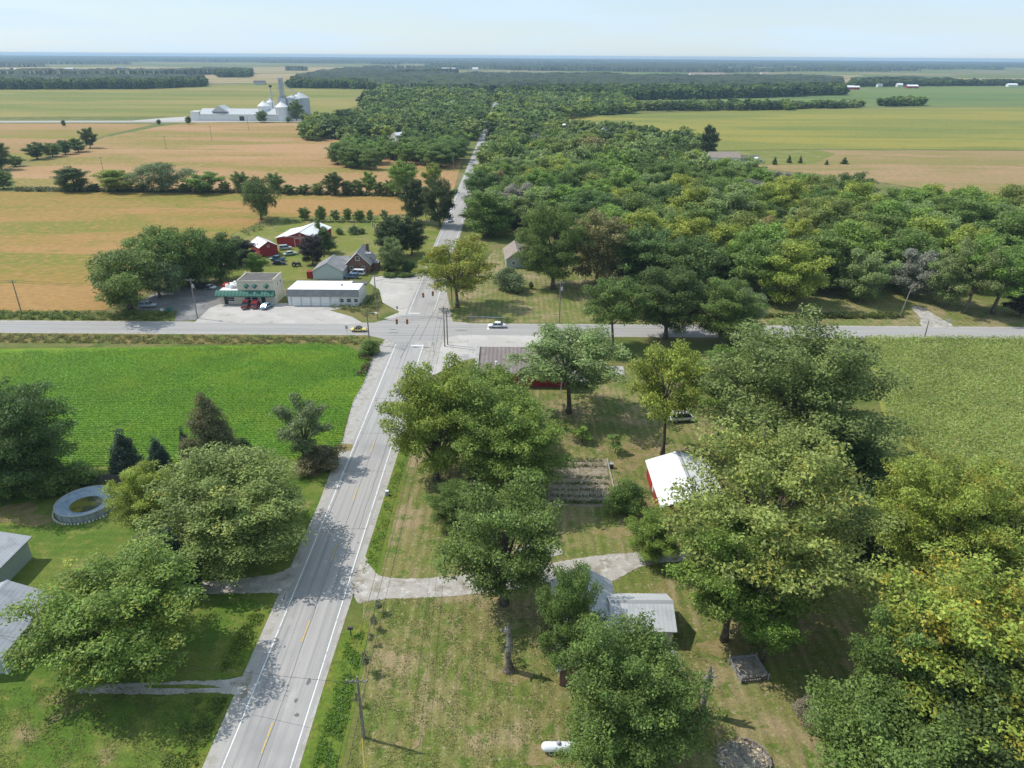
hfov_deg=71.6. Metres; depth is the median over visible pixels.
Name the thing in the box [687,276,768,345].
tree
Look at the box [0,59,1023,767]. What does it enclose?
ground
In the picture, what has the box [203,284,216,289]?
parked car
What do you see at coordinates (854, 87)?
farm building
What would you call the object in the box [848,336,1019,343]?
tall weeds
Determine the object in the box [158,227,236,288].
tree
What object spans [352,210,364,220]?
tree
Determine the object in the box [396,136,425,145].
tree
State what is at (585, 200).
tree
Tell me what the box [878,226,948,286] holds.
tree
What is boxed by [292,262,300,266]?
tractor
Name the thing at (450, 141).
tree
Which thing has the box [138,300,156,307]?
parked car
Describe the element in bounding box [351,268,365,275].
parked van
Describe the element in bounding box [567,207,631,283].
tree
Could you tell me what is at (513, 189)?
tree
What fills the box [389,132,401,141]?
village barn
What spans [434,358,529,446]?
tree
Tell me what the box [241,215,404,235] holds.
tall weeds
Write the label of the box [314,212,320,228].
tree
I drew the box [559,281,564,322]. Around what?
utility pole
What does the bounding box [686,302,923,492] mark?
tree
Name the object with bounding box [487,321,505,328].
sedan car
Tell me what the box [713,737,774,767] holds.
wood pile
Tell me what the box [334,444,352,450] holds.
dry patch
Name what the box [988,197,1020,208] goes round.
tree
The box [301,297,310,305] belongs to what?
garage door
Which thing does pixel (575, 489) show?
vegetable row
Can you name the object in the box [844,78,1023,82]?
field
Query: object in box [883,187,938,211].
tree
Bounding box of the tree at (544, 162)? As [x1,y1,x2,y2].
[531,156,556,172]
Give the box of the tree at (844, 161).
[840,157,848,163]
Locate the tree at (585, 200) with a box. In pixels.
[557,186,627,230]
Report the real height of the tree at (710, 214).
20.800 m
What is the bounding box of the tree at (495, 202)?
[461,186,518,237]
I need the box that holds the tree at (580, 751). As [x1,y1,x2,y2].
[550,709,660,767]
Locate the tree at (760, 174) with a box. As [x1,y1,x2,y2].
[735,167,780,183]
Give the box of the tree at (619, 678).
[557,610,722,767]
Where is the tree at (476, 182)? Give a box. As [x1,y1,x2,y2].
[461,168,501,203]
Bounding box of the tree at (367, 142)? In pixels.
[358,139,375,147]
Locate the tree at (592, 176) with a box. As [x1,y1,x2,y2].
[576,172,605,188]
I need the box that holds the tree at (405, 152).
[390,142,417,163]
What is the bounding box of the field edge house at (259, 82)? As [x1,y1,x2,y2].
[253,80,265,84]
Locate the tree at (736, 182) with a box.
[722,177,739,190]
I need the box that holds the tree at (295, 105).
[287,99,303,120]
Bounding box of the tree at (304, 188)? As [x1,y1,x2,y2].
[295,184,311,193]
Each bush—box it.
[0,449,66,504]
[12,611,65,654]
[20,458,104,499]
[122,521,193,559]
[172,269,199,284]
[291,444,347,478]
[335,228,343,233]
[347,226,358,234]
[357,228,365,233]
[359,339,383,355]
[378,257,403,271]
[382,272,390,277]
[389,272,398,277]
[397,272,405,277]
[399,260,418,272]
[404,272,414,276]
[491,266,524,292]
[600,477,654,516]
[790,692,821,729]
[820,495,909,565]
[832,467,913,533]
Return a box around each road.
[0,120,301,122]
[0,315,1023,341]
[215,102,495,767]
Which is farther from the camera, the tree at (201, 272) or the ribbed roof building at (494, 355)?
the tree at (201, 272)
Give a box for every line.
[39,328,986,337]
[221,164,469,767]
[261,195,463,752]
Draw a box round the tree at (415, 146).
[410,142,424,160]
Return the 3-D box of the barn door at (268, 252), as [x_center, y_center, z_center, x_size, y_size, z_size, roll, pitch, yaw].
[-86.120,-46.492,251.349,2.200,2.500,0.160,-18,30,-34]
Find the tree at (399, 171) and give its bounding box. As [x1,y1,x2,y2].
[385,159,419,194]
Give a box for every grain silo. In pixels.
[258,101,269,110]
[266,98,274,108]
[275,102,289,120]
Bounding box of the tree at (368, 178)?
[359,171,376,192]
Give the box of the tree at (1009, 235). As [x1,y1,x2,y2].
[970,208,1023,251]
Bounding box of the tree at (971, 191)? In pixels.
[935,184,998,208]
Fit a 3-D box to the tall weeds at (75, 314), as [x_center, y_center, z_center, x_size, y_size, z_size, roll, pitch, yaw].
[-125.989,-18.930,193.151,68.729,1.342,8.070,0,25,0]
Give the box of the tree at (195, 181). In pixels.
[179,170,225,192]
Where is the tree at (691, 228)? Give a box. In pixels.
[652,213,731,255]
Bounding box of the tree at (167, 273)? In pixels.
[115,255,192,297]
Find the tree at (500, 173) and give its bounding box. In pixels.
[487,169,505,184]
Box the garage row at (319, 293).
[285,281,368,305]
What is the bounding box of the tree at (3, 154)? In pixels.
[0,143,11,169]
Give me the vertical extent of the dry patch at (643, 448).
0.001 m
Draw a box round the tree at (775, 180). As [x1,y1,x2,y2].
[771,176,806,201]
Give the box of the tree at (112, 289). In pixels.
[84,247,165,309]
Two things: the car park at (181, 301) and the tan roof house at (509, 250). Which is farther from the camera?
the tan roof house at (509, 250)
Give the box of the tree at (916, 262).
[883,248,950,298]
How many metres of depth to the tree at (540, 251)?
208.94 m
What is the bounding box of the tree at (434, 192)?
[418,177,458,226]
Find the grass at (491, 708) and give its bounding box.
[348,598,738,767]
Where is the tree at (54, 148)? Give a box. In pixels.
[42,142,62,156]
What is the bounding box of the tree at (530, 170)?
[519,166,547,179]
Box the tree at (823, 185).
[803,181,828,194]
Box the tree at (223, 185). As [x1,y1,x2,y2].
[217,181,231,192]
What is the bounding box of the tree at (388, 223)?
[373,215,409,252]
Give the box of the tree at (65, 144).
[56,140,73,153]
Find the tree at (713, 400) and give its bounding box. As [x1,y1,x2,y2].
[692,342,758,415]
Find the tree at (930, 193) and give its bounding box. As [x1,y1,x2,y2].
[913,184,937,208]
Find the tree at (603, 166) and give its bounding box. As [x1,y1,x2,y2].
[594,161,612,174]
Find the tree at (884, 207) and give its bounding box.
[861,199,919,224]
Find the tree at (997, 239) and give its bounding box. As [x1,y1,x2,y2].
[945,232,1015,274]
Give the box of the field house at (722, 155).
[707,152,740,160]
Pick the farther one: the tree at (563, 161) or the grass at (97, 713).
the tree at (563, 161)
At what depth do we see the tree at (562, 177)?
323.85 m
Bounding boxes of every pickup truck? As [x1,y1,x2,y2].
[194,282,209,289]
[241,300,250,308]
[269,255,285,260]
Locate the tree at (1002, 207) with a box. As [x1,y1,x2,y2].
[976,202,1021,227]
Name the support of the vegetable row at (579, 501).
on the garden soil
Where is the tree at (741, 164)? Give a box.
[725,161,754,173]
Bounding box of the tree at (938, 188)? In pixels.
[917,182,953,210]
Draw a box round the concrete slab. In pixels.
[606,366,623,373]
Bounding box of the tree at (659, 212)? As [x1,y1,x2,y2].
[635,203,669,225]
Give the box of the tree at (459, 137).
[449,134,470,151]
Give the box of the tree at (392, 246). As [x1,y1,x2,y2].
[376,237,404,271]
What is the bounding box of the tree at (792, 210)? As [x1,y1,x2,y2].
[775,207,810,224]
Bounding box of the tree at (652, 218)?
[621,208,674,265]
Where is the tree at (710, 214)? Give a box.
[661,202,732,234]
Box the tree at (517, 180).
[492,175,532,192]
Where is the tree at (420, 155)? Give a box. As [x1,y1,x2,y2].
[414,144,429,164]
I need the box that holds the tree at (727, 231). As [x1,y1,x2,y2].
[706,221,746,264]
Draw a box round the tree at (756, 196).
[708,183,776,217]
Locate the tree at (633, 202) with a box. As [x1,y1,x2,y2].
[617,190,665,225]
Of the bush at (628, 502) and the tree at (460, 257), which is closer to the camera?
the bush at (628, 502)
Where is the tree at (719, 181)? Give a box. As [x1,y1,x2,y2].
[706,176,737,191]
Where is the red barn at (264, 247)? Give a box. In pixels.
[251,236,277,256]
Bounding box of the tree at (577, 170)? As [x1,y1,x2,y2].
[559,162,593,186]
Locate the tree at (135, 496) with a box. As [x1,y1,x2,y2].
[98,459,184,532]
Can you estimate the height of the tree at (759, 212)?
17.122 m
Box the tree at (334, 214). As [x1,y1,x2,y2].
[329,209,340,220]
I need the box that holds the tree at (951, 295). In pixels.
[923,257,978,307]
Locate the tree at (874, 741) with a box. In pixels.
[801,670,993,767]
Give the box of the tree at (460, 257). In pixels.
[411,232,498,307]
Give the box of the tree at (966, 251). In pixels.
[938,236,1017,313]
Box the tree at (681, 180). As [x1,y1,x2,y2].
[662,172,697,189]
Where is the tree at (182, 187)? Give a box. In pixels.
[175,183,192,192]
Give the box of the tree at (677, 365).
[624,338,719,454]
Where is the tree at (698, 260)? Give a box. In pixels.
[645,231,731,296]
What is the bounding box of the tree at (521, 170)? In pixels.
[509,161,541,181]
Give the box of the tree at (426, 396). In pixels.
[375,351,485,481]
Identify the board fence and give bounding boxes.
[72,473,123,483]
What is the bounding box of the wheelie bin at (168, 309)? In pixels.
[165,307,171,312]
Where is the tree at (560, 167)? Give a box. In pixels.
[553,163,575,179]
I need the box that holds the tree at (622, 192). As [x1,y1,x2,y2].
[610,186,632,200]
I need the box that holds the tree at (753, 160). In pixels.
[723,155,767,170]
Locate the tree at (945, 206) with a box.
[933,192,978,215]
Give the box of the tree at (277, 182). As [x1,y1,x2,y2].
[265,172,286,190]
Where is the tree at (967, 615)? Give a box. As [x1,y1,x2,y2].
[868,541,1023,761]
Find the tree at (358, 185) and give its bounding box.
[349,179,367,194]
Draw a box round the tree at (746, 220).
[713,209,766,249]
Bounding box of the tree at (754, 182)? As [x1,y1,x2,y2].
[740,178,763,187]
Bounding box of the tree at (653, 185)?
[649,182,669,190]
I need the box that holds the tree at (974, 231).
[938,224,994,251]
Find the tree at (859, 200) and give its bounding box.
[835,191,866,218]
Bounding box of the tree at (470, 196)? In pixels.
[462,187,491,202]
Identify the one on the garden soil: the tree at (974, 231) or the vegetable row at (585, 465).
the vegetable row at (585, 465)
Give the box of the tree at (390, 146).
[384,141,398,159]
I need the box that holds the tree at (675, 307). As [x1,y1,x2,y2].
[628,262,712,338]
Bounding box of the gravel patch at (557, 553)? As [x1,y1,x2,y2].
[515,545,562,555]
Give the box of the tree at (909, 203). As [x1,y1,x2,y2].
[902,199,935,212]
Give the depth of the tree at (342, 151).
448.21 m
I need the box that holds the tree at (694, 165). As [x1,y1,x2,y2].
[687,164,702,173]
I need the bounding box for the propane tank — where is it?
[541,740,571,754]
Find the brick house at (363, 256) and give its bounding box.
[338,243,380,272]
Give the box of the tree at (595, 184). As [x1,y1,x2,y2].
[575,179,604,190]
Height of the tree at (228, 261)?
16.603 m
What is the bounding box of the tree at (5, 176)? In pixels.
[0,170,16,188]
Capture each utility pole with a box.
[11,280,21,310]
[186,279,197,318]
[346,676,367,767]
[366,311,377,340]
[370,274,377,318]
[439,306,447,346]
[446,310,447,344]
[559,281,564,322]
[899,282,913,317]
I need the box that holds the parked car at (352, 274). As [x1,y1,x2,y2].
[344,272,358,278]
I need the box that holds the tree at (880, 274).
[832,247,902,302]
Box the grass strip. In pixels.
[145,684,220,688]
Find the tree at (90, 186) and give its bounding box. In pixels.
[84,183,99,190]
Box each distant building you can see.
[689,72,701,74]
[701,72,724,74]
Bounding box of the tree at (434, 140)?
[424,137,442,146]
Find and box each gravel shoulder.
[0,320,1023,338]
[202,104,493,767]
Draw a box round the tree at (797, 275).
[754,238,836,305]
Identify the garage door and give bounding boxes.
[292,297,300,305]
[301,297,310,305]
[311,297,320,305]
[321,297,329,305]
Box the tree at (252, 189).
[237,175,281,219]
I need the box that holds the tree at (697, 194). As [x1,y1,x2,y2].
[662,184,722,213]
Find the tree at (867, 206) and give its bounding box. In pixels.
[854,199,880,221]
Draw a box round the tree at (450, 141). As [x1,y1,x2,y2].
[435,139,464,161]
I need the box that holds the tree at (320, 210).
[313,206,326,221]
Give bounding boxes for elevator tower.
[268,77,297,104]
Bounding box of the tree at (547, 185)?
[538,181,563,190]
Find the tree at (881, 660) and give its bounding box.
[844,590,949,713]
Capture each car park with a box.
[137,286,221,321]
[194,303,360,323]
[370,273,422,318]
[432,335,575,375]
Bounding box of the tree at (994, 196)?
[983,192,1000,202]
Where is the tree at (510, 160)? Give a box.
[493,156,531,178]
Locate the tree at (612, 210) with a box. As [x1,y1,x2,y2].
[581,203,632,238]
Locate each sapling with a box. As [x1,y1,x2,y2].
[353,692,357,705]
[360,650,370,671]
[367,633,374,642]
[368,615,377,628]
[374,599,383,609]
[543,407,562,423]
[567,425,592,442]
[607,434,624,452]
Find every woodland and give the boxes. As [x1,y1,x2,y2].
[0,68,1023,108]
[295,95,793,140]
[339,125,740,177]
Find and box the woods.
[0,55,1023,96]
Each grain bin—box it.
[286,94,301,118]
[294,92,310,116]
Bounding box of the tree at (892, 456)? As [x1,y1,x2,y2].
[848,451,958,509]
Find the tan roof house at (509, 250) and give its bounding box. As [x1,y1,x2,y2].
[503,240,526,267]
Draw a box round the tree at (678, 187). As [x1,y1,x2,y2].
[664,181,688,195]
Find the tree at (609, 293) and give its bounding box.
[581,275,657,348]
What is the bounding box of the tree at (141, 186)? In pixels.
[131,183,147,190]
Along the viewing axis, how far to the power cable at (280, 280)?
188.59 m
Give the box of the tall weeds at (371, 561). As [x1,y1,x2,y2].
[363,450,406,572]
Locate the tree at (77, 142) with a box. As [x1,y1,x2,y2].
[67,138,87,151]
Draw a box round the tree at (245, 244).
[229,236,259,263]
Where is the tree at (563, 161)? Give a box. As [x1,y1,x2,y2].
[549,157,579,167]
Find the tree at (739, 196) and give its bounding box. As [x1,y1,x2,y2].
[689,181,760,222]
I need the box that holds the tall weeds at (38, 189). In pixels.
[11,186,404,196]
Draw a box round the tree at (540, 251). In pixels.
[512,198,597,289]
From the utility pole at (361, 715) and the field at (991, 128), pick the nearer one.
the utility pole at (361, 715)
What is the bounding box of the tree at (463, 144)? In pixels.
[453,138,467,157]
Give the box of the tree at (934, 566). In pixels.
[915,561,1023,669]
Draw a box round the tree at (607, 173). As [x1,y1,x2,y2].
[595,169,619,180]
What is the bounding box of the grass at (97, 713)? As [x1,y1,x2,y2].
[0,686,200,767]
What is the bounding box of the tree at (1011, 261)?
[961,236,1023,313]
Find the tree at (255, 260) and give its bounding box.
[242,252,269,272]
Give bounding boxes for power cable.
[2,635,349,682]
[189,276,373,282]
[204,275,368,280]
[326,679,347,765]
[336,681,356,767]
[347,679,366,767]
[348,312,438,676]
[358,312,442,674]
[367,312,446,676]
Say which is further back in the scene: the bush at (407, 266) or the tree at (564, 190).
the tree at (564, 190)
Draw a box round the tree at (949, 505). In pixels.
[870,450,1023,591]
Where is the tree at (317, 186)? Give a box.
[310,182,324,193]
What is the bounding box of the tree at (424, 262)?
[418,245,453,281]
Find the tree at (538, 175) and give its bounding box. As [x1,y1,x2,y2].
[513,168,558,187]
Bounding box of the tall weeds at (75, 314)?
[0,309,177,320]
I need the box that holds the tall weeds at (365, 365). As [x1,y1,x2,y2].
[355,350,373,375]
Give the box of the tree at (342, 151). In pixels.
[336,146,357,166]
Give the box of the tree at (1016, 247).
[1004,243,1023,286]
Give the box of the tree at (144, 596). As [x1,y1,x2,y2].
[0,531,209,695]
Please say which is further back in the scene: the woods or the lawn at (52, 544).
the woods
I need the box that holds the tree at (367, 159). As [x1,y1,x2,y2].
[358,149,380,168]
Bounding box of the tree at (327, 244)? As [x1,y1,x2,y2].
[317,226,336,252]
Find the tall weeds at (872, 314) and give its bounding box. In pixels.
[764,310,905,318]
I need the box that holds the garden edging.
[607,458,613,486]
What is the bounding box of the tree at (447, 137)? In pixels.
[437,135,452,140]
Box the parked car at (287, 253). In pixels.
[283,250,296,255]
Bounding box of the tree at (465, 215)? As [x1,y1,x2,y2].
[458,204,476,223]
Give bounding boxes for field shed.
[740,155,759,160]
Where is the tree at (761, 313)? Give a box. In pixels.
[726,286,771,338]
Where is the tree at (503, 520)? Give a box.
[430,465,570,606]
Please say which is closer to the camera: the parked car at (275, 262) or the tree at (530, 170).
the parked car at (275, 262)
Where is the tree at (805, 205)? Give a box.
[787,196,821,215]
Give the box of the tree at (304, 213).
[297,207,310,218]
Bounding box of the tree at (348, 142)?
[339,140,363,146]
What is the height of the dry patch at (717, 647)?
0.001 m
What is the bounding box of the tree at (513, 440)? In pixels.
[446,378,579,501]
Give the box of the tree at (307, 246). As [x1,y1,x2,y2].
[297,234,325,264]
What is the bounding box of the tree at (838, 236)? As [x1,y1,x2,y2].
[825,228,864,271]
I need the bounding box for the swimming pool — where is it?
[53,485,121,523]
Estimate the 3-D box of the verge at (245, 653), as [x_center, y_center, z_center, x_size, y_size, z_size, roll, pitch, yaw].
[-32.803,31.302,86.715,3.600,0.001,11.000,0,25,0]
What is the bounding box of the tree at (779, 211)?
[763,202,787,219]
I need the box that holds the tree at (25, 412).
[0,374,82,494]
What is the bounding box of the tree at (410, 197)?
[398,177,427,219]
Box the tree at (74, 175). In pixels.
[49,165,92,190]
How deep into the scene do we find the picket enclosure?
82.94 m
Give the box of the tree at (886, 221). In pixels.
[863,209,915,251]
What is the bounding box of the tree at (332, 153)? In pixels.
[324,141,346,163]
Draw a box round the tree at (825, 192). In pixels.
[795,185,838,207]
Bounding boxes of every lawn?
[0,453,330,767]
[359,367,1022,767]
[449,241,1023,326]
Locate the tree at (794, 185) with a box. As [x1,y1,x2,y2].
[772,175,812,208]
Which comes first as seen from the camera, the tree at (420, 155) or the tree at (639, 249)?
the tree at (639, 249)
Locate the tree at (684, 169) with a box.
[668,160,696,179]
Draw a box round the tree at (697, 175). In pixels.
[688,170,712,180]
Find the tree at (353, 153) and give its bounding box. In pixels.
[342,146,364,167]
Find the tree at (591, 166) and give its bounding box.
[572,161,604,173]
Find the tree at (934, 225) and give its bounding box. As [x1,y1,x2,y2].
[893,214,972,258]
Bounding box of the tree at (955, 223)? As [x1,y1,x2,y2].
[918,210,961,245]
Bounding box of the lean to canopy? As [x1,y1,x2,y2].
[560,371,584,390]
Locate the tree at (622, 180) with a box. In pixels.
[597,166,645,194]
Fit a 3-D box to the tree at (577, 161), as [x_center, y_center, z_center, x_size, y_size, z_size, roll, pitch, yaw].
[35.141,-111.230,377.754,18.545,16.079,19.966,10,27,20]
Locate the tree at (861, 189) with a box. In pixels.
[833,179,885,205]
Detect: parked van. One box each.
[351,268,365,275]
[670,410,692,423]
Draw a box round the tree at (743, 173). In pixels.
[718,166,749,179]
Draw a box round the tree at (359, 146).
[338,143,367,154]
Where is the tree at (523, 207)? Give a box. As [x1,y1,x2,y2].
[507,186,562,227]
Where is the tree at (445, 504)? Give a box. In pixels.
[424,477,477,531]
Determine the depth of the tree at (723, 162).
363.00 m
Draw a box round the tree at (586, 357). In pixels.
[502,322,631,413]
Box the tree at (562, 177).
[545,168,581,188]
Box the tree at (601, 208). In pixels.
[569,202,617,228]
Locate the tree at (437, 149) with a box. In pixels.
[419,142,457,165]
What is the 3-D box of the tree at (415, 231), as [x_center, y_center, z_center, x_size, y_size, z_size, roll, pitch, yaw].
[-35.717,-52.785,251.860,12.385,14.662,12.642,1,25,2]
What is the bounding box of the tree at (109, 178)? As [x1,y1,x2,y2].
[86,169,137,189]
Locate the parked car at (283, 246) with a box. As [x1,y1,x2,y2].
[279,244,291,249]
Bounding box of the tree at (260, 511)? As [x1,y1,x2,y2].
[132,441,316,586]
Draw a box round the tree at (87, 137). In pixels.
[76,127,97,147]
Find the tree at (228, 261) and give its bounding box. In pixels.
[188,230,245,281]
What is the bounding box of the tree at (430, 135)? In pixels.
[423,133,443,143]
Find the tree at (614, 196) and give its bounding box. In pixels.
[610,194,632,212]
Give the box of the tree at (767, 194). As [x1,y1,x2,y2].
[734,182,778,208]
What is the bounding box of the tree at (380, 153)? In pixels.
[369,146,384,164]
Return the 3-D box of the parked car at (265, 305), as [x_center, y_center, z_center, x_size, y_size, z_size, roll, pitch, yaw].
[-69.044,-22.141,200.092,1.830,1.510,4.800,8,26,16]
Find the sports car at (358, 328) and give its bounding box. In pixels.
[350,325,366,331]
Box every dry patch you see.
[0,502,37,522]
[13,514,54,526]
[298,469,325,475]
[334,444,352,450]
[395,738,419,749]
[491,669,532,683]
[526,744,577,767]
[591,526,632,538]
[607,456,645,471]
[622,438,657,458]
[695,638,749,657]
[698,717,722,731]
[794,708,828,741]
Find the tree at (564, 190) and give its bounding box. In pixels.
[542,184,584,228]
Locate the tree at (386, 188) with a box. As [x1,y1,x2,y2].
[382,179,395,193]
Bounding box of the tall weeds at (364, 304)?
[329,286,382,316]
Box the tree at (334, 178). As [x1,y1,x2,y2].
[320,172,345,194]
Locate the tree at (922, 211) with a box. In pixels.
[901,205,935,222]
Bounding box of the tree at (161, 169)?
[123,161,198,191]
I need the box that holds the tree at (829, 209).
[806,196,867,236]
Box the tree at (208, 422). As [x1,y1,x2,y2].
[176,392,240,467]
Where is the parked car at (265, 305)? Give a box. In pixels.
[259,302,273,309]
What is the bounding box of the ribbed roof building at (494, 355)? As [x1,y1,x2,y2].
[474,345,564,386]
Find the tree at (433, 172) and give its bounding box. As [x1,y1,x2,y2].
[420,162,441,187]
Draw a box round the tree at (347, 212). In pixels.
[341,208,352,220]
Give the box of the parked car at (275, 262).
[271,260,286,265]
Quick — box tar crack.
[195,310,663,766]
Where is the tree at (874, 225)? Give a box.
[862,222,894,261]
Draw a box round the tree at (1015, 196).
[988,183,1023,206]
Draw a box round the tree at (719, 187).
[679,179,724,208]
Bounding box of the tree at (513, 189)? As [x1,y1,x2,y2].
[490,182,531,227]
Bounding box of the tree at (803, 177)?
[793,172,809,182]
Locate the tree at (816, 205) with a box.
[808,194,853,222]
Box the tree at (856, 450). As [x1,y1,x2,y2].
[778,422,891,496]
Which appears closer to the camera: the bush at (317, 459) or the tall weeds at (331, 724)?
the tall weeds at (331, 724)
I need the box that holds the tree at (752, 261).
[728,237,788,298]
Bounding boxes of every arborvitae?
[107,427,145,475]
[146,437,173,469]
[178,427,188,462]
[238,438,265,470]
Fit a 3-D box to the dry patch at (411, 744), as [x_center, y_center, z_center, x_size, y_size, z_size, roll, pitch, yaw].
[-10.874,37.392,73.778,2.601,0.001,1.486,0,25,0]
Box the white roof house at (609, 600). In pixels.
[551,568,676,685]
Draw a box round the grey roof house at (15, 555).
[0,531,52,674]
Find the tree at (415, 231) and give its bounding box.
[397,215,428,254]
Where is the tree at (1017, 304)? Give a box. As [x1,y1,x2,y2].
[1000,282,1023,315]
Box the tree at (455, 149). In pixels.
[442,142,461,162]
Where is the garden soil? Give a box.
[547,459,609,506]
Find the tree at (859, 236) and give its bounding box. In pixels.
[817,218,897,280]
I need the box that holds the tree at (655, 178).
[640,172,669,185]
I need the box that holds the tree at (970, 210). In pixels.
[943,195,1001,230]
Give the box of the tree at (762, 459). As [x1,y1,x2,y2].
[651,414,925,621]
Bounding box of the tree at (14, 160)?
[6,155,25,165]
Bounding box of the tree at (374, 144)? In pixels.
[362,142,384,153]
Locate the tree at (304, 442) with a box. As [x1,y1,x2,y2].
[268,393,332,456]
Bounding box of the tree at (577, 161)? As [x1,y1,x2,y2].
[569,159,588,166]
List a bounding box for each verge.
[0,333,367,344]
[166,692,232,767]
[211,609,271,675]
[300,621,368,767]
[365,451,410,573]
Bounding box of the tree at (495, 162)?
[489,159,515,175]
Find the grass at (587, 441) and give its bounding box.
[466,393,648,509]
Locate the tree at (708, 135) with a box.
[701,124,719,153]
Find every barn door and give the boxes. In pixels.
[265,249,271,255]
[294,238,301,246]
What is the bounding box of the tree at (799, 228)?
[781,217,821,243]
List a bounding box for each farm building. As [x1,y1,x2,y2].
[847,86,859,89]
[905,85,918,87]
[1005,83,1017,86]
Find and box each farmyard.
[218,215,443,283]
[728,150,835,164]
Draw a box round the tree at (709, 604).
[661,494,809,642]
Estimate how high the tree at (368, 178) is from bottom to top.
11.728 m
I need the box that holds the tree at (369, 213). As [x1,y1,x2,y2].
[366,209,372,221]
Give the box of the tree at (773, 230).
[716,220,798,286]
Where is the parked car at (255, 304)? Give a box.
[251,300,259,308]
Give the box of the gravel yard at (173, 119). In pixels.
[133,117,300,120]
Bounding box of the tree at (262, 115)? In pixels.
[254,110,268,121]
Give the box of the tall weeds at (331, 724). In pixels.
[309,630,363,767]
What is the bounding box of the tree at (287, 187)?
[282,184,295,193]
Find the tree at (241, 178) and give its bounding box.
[229,170,249,190]
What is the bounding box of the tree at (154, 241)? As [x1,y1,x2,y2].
[114,224,209,289]
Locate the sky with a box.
[0,0,1023,61]
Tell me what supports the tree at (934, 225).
on the ground at (634, 347)
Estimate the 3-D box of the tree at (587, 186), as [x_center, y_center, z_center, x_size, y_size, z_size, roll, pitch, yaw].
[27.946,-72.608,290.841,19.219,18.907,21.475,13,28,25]
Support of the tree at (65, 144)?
on the field at (287, 153)
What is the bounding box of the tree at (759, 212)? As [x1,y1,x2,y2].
[739,199,780,223]
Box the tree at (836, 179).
[820,174,837,187]
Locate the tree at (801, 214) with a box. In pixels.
[777,208,827,239]
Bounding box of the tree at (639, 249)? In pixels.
[605,220,682,286]
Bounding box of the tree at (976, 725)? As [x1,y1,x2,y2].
[914,637,1023,767]
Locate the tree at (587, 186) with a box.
[574,183,600,212]
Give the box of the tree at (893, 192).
[878,187,922,201]
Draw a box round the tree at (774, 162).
[772,157,777,164]
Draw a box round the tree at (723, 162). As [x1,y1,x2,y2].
[706,158,738,172]
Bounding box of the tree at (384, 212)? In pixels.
[379,209,387,219]
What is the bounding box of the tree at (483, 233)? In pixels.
[473,209,497,236]
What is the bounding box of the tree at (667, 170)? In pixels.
[641,160,681,180]
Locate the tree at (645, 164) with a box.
[633,157,668,174]
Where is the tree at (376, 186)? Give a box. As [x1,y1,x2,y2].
[371,181,384,192]
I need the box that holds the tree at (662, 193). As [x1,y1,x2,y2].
[644,183,683,208]
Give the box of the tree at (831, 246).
[796,228,869,290]
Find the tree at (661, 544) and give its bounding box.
[624,505,683,562]
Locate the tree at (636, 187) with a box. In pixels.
[619,181,651,195]
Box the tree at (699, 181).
[689,177,704,185]
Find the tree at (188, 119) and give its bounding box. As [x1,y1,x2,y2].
[184,116,190,123]
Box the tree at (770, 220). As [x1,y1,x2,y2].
[759,215,774,226]
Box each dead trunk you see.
[500,623,514,674]
[696,666,716,719]
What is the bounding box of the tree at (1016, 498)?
[918,452,1023,593]
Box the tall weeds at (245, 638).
[220,613,263,669]
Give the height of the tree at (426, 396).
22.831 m
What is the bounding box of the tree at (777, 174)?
[769,170,791,178]
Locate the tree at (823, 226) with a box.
[812,216,862,235]
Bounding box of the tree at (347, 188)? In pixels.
[341,180,354,194]
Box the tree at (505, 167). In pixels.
[489,161,514,180]
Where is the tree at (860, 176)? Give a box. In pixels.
[831,171,880,193]
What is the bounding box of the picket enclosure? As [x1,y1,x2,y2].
[729,652,769,683]
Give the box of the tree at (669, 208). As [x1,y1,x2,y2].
[655,205,687,218]
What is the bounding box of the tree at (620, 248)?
[599,236,642,273]
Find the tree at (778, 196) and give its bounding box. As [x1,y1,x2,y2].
[757,181,799,214]
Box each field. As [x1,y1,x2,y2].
[0,67,342,72]
[0,83,364,116]
[0,123,152,168]
[0,192,405,311]
[0,345,365,466]
[10,122,461,192]
[205,74,295,82]
[567,107,1023,149]
[640,86,1023,109]
[759,150,1023,193]
[831,75,861,78]
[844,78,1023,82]
[864,343,1023,490]
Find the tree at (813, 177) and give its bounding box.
[800,173,840,194]
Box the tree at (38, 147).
[21,142,47,158]
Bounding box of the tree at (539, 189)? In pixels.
[523,187,559,212]
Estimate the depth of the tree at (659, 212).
254.60 m
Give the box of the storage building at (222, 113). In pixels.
[190,105,277,120]
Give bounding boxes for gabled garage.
[306,254,347,279]
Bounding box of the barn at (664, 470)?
[645,450,721,521]
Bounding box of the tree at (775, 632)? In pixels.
[733,587,811,662]
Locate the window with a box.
[227,297,234,301]
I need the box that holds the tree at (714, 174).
[710,166,734,179]
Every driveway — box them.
[75,669,252,700]
[196,561,297,602]
[353,552,707,603]
[912,306,952,327]
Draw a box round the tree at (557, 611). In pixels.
[533,558,610,674]
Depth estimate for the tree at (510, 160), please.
374.30 m
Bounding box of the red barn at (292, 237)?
[275,223,331,246]
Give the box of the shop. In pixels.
[215,272,284,303]
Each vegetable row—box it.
[548,487,609,491]
[549,493,608,496]
[549,498,612,503]
[551,457,602,461]
[552,462,605,467]
[553,481,608,485]
[559,475,608,478]
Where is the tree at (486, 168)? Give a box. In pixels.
[464,165,493,186]
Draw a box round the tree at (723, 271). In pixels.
[701,241,735,283]

